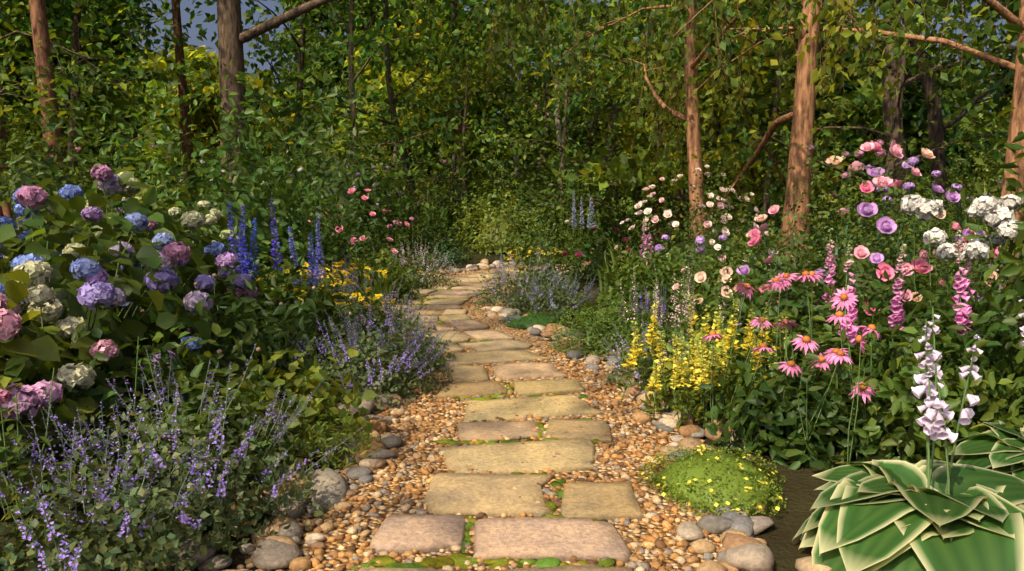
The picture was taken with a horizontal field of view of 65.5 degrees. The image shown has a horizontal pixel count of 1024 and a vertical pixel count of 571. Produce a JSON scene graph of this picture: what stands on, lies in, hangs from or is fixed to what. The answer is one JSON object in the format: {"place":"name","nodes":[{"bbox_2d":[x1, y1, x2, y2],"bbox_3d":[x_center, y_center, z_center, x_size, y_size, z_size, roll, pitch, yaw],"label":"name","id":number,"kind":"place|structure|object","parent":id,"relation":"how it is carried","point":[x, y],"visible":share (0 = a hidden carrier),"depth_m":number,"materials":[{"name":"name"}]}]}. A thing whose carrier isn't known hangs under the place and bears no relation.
{"place":"outdoors","nodes":[
{"label":"outdoors","id":0,"kind":"place"},
{"bbox_2d":[237,255,772,570],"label":"gravel path","id":1,"kind":"structure","parent":0,"point":[535,342],"depth_m":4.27,"materials":[{"name":"beige gravel"}]},
{"bbox_2d":[115,259,831,570],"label":"river stones","id":2,"kind":"object","parent":1,"relation":"on","point":[740,547],"visible":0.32,"depth_m":3.70,"materials":[{"name":"grey stone"}]},
{"bbox_2d":[349,272,615,570],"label":"moss joints","id":3,"kind":"object","parent":1,"relation":"on","point":[455,559],"visible":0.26,"depth_m":3.21,"materials":[{"name":"green plant"}]},
{"bbox_2d":[358,264,643,570],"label":"flagstones","id":4,"kind":"object","parent":1,"relation":"on","point":[581,534],"visible":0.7,"depth_m":4.20,"materials":[{"name":"stone"}]},
{"bbox_2d":[0,197,1023,570],"bbox_3d":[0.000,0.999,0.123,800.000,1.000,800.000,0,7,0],"label":"ground","id":5,"kind":"structure","parent":0,"point":[800,485],"depth_m":3.89,"materials":[{"name":"soil"}]},
{"bbox_2d":[0,166,12,272],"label":"garden statue","id":6,"kind":"object","parent":5,"relation":"on","point":[5,210],"visible":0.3,"depth_m":7.23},
{"bbox_2d":[0,8,1023,570],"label":"garden","id":7,"kind":"object","parent":5,"relation":"on","point":[878,510],"depth_m":5.11,"materials":[{"name":"green plant"}]},
{"bbox_2d":[0,0,1023,284],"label":"trees","id":8,"kind":"object","parent":5,"relation":"on","point":[424,26],"depth_m":17.52,"materials":[{"name":"green plant"}]},
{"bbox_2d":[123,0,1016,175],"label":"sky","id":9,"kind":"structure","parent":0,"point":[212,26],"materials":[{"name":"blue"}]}
]}

